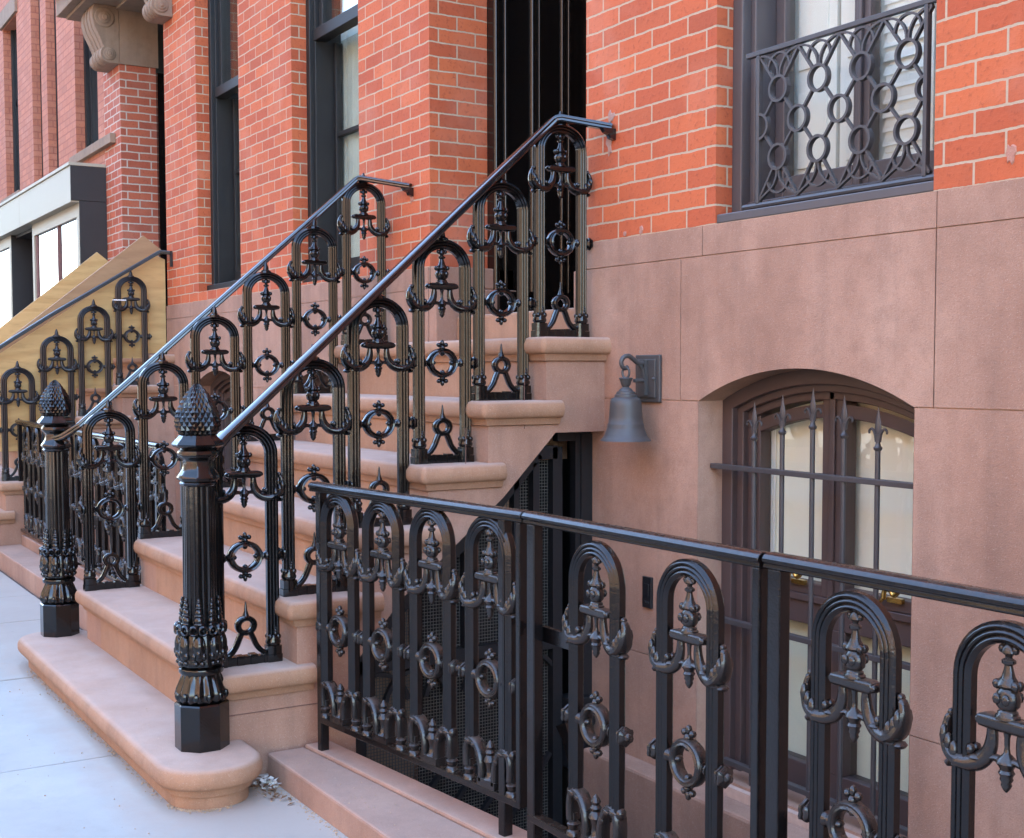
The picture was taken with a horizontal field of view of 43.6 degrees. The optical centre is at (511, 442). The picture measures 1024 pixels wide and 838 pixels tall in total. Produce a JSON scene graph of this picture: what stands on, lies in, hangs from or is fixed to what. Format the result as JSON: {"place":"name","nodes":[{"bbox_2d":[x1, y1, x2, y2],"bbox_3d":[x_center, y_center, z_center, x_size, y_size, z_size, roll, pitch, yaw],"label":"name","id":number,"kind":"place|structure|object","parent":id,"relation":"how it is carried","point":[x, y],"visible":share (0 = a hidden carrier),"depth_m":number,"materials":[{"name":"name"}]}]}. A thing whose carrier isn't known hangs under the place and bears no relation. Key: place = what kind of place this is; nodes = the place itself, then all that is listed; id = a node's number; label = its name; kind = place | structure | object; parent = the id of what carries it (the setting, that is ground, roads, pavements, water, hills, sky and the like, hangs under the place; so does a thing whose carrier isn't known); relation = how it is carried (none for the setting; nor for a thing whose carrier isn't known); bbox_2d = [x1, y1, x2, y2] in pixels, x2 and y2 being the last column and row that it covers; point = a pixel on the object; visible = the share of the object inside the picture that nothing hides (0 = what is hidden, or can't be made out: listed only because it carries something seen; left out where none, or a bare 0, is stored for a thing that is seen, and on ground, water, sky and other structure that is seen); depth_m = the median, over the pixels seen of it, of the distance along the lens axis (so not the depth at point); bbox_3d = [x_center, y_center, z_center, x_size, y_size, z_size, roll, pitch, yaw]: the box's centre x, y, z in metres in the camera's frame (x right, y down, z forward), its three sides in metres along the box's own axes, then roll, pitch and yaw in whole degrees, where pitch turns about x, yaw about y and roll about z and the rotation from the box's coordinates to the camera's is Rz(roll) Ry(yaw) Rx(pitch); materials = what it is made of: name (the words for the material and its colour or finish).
{"place":"outdoors","nodes":[
{"label":"outdoors","id":0,"kind":"place"},
{"bbox_2d":[0,570,82,629],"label":"sidewalk bed","id":1,"kind":"object","parent":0,"point":[23,587],"depth_m":8.27,"materials":[{"name":"grey concrete"}]},
{"bbox_2d":[0,544,86,630],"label":"areaway kerb","id":2,"kind":"structure","parent":1,"relation":"on","point":[20,564],"depth_m":8.37,"materials":[{"name":"stone"}]},
{"bbox_2d":[21,535,111,581],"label":"areaway kerb","id":3,"kind":"structure","parent":1,"relation":"on","point":[31,544],"depth_m":8.85,"materials":[{"name":"stone"}]},
{"bbox_2d":[15,420,167,583],"bbox_3d":[-2.655,0.386,7.831,0.049,0.938,3.669,-2,4,-31],"label":"areaway fence","id":4,"kind":"object","parent":3,"relation":"on","point":[31,464],"visible":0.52,"depth_m":7.44,"materials":[{"name":"black metal"}]},
{"bbox_2d":[0,354,175,564],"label":"stoop","id":5,"kind":"object","parent":1,"relation":"on","point":[12,507],"visible":0.22,"depth_m":9.76,"materials":[{"name":"stone"}]},
{"bbox_2d":[0,252,107,343],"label":"plywood board","id":6,"kind":"object","parent":5,"relation":"on","point":[82,272],"visible":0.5,"depth_m":10.74,"materials":[{"name":"beige wood"}]},
{"bbox_2d":[0,256,165,451],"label":"plywood board","id":7,"kind":"object","parent":5,"relation":"on","point":[25,351],"visible":0.6,"depth_m":9.72,"materials":[{"name":"beige wood"}]},
{"bbox_2d":[0,236,160,352],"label":"plywood plank","id":8,"kind":"object","parent":7,"relation":"attached to","point":[139,249],"visible":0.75,"depth_m":9.77,"materials":[{"name":"brown wood"}]},
{"bbox_2d":[0,250,172,480],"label":"stair railing","id":9,"kind":"object","parent":5,"relation":"on","point":[81,339],"visible":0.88,"depth_m":9.60,"materials":[{"name":"metal"}]},
{"bbox_2d":[18,337,610,809],"bbox_3d":[-0.919,0.768,5.436,1.838,2.399,2.543,-2,4,-31],"label":"stoop","id":10,"kind":"object","parent":1,"relation":"on","point":[122,701],"visible":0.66,"depth_m":4.87,"materials":[{"name":"stone"}]},
{"bbox_2d":[37,173,413,637],"bbox_3d":[-1.360,-0.231,6.223,1.796,2.247,0.304,-1,3,-22],"label":"stair railing","id":11,"kind":"object","parent":10,"relation":"on","point":[59,604],"visible":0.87,"depth_m":6.06,"materials":[{"name":"black metal"}]},
{"bbox_2d":[171,111,615,752],"bbox_3d":[-0.370,-0.141,4.598,1.745,2.247,0.225,-2,4,-31],"label":"stair railing","id":12,"kind":"object","parent":10,"relation":"on","point":[205,659],"visible":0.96,"depth_m":4.56,"materials":[{"name":"black metal"}]},
{"bbox_2d":[356,432,595,837],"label":"stoop gate","id":13,"kind":"structure","parent":10,"relation":"attached to","point":[555,759],"depth_m":5.05,"materials":[{"name":"metal"}]},
{"bbox_2d":[268,747,484,837],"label":"areaway kerb","id":14,"kind":"structure","parent":1,"relation":"on","point":[315,786],"depth_m":3.86,"materials":[{"name":"stone"}]},
{"bbox_2d":[305,741,526,837],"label":"areaway kerb","id":15,"kind":"structure","parent":1,"relation":"on","point":[472,818],"depth_m":3.88,"materials":[{"name":"stone"}]},
{"bbox_2d":[308,481,528,836],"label":"areaway fence","id":16,"kind":"object","parent":15,"relation":"on","point":[501,778],"visible":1,"depth_m":3.79,"materials":[{"name":"black metal"}]},
{"bbox_2d":[556,723,581,833],"bbox_3d":[0.177,1.188,3.355,0.012,0.894,0.211,-2,4,-31],"label":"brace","id":17,"kind":"object","parent":15,"relation":"attached to","point":[562,729],"visible":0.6,"depth_m":3.38,"materials":[{"name":"black metal"}]},
{"bbox_2d":[521,511,767,837],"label":"areaway gate","id":18,"kind":"structure","parent":15,"relation":"on","point":[711,770],"depth_m":2.98,"materials":[{"name":"black metal"}]},
{"bbox_2d":[543,626,567,649],"bbox_3d":[0.143,0.512,3.352,0.046,0.040,0.190,-2,4,-31],"label":"gate latch","id":19,"kind":"object","parent":18,"relation":"attached to","point":[553,636],"visible":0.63,"depth_m":3.36,"materials":[{"name":"black metal"}]},
{"bbox_2d":[762,552,1023,837],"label":"areaway fence","id":20,"kind":"object","parent":15,"relation":"on","point":[965,753],"visible":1,"depth_m":2.36,"materials":[{"name":"black metal"}]},
{"bbox_2d":[418,460,546,837],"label":"vestibule wall","id":21,"kind":"structure","parent":1,"relation":"on","point":[482,636],"depth_m":5.90,"materials":[{"name":"black"}]},
{"bbox_2d":[0,572,347,837],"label":"sidewalk","id":22,"kind":"structure","parent":0,"point":[75,800],"depth_m":4.21,"materials":[{"name":"grey concrete"}]},
{"bbox_2d":[2,659,438,837],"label":"grit","id":23,"kind":"object","parent":22,"relation":"on","point":[192,810],"visible":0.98,"depth_m":4.16,"materials":[{"name":"gravel"}]},
{"bbox_2d":[253,775,280,788],"bbox_3d":[-0.796,1.121,4.221,0.127,0.042,0.083,1,3,21],"label":"crumpled paper","id":24,"kind":"object","parent":22,"relation":"on","point":[272,781],"visible":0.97,"depth_m":4.23,"materials":[{"name":"white paper"}]},
{"bbox_2d":[249,776,294,804],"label":"dead leaves","id":25,"kind":"object","parent":22,"relation":"on","point":[264,790],"visible":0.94,"depth_m":4.16,"materials":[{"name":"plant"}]},
{"bbox_2d":[562,766,567,827],"bbox_3d":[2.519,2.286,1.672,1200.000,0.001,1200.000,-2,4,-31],"label":"ground","id":26,"kind":"structure","parent":0,"point":[564,784],"depth_m":7.23,"materials":[{"name":"black"}]},
{"bbox_2d":[0,0,115,326],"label":"shop building","id":27,"kind":"structure","parent":26,"relation":"on","point":[55,141],"depth_m":13.10,"materials":[{"name":"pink brick"}]},
{"bbox_2d":[10,29,19,191],"bbox_3d":[-5.761,-3.925,15.112,0.115,2.000,0.820,-2,4,-31],"label":"window","id":28,"kind":"structure","parent":27,"relation":"in","point":[13,34],"depth_m":15.38,"materials":[{"name":"black glass"}]},
{"bbox_2d":[0,219,76,326],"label":"shop window","id":29,"kind":"structure","parent":27,"relation":"in","point":[47,241],"depth_m":12.57,"materials":[{"name":"white glass"}]},
{"bbox_2d":[38,0,42,177],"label":"window","id":30,"kind":"structure","parent":27,"relation":"in","point":[38,0],"depth_m":14.03,"materials":[{"name":"glass"}]},
{"bbox_2d":[54,0,58,167],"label":"window","id":31,"kind":"structure","parent":27,"relation":"in","point":[54,0],"depth_m":13.39,"materials":[{"name":"glass"}]},
{"bbox_2d":[83,36,98,147],"bbox_3d":[-3.864,-4.154,12.000,0.115,2.800,0.860,-2,4,-31],"label":"window","id":32,"kind":"structure","parent":27,"relation":"in","point":[90,75],"depth_m":12.32,"materials":[{"name":"black glass"}]},
{"bbox_2d":[56,0,171,354],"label":"brick house","id":33,"kind":"structure","parent":26,"relation":"on","point":[121,37],"depth_m":11.07,"materials":[{"name":"red brick"},{"name":"tan stone"}]},
{"bbox_2d":[156,73,167,353],"bbox_3d":[-2.676,-2.303,10.671,0.189,3.150,1.288,-2,4,-31],"label":"door","id":34,"kind":"structure","parent":33,"relation":"in","point":[160,109],"depth_m":11.15,"materials":[{"name":"black wood"}]},
{"bbox_2d":[156,0,1023,837],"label":"brick house","id":35,"kind":"structure","parent":0,"point":[900,308],"depth_m":4.56,"materials":[{"name":"brick"}]},
{"bbox_2d":[207,0,240,290],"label":"window","id":36,"kind":"structure","parent":35,"relation":"in","point":[222,14],"depth_m":9.29,"materials":[{"name":"black glass"}]},
{"bbox_2d":[210,372,240,480],"bbox_3d":[-1.916,0.211,9.125,0.140,1.451,0.969,-2,4,-31],"label":"window","id":37,"kind":"structure","parent":35,"relation":"in","point":[221,385],"depth_m":9.42,"materials":[{"name":"black glass"}]},
{"bbox_2d":[315,374,328,387],"bbox_3d":[-0.944,0.298,7.542,0.140,1.451,0.969,-2,4,-31],"label":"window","id":38,"kind":"structure","parent":35,"relation":"in","point":[318,383],"depth_m":7.71,"materials":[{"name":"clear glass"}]},
{"bbox_2d":[303,0,359,282],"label":"window","id":39,"kind":"structure","parent":35,"relation":"in","point":[332,82],"depth_m":7.73,"materials":[{"name":"black glass"}]},
{"bbox_2d":[600,353,661,441],"bbox_3d":[0.426,-0.168,4.726,0.206,0.322,0.190,-2,4,-31],"label":"wall lamp","id":40,"kind":"object","parent":35,"relation":"attached to","point":[625,423],"visible":1,"depth_m":4.70,"materials":[{"name":"metal"}]},
{"bbox_2d":[642,576,652,608],"bbox_3d":[0.509,0.563,4.817,0.015,0.117,0.053,-2,4,-31],"label":"entry keypad","id":41,"kind":"object","parent":35,"relation":"attached to","point":[647,591],"visible":1,"depth_m":4.81,"materials":[{"name":"black plastic"}]},
{"bbox_2d":[710,388,912,836],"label":"window bars","id":42,"kind":"object","parent":35,"relation":"attached to","point":[877,482],"depth_m":4.15,"materials":[{"name":"metal"}]},
{"bbox_2d":[721,369,913,827],"bbox_3d":[1.071,0.480,4.258,0.140,1.451,0.969,-2,4,-31],"label":"window","id":43,"kind":"structure","parent":35,"relation":"in","point":[863,399],"depth_m":4.33,"materials":[{"name":"brown glass"}]},
{"bbox_2d":[717,0,936,222],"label":"window","id":44,"kind":"structure","parent":35,"relation":"in","point":[758,25],"depth_m":4.34,"materials":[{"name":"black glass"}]},
{"bbox_2d":[741,0,936,210],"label":"window guard","id":45,"kind":"object","parent":35,"relation":"attached to","point":[882,19],"visible":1,"depth_m":3.93,"materials":[{"name":"metal"}]},
{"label":"areaway floor","id":46,"kind":"structure","parent":0,"visible":0},
{"bbox_2d":[584,746,808,837],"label":"wall plinth","id":47,"kind":"structure","parent":46,"relation":"on","point":[688,818],"depth_m":4.69,"materials":[{"name":"stone"}]}
]}

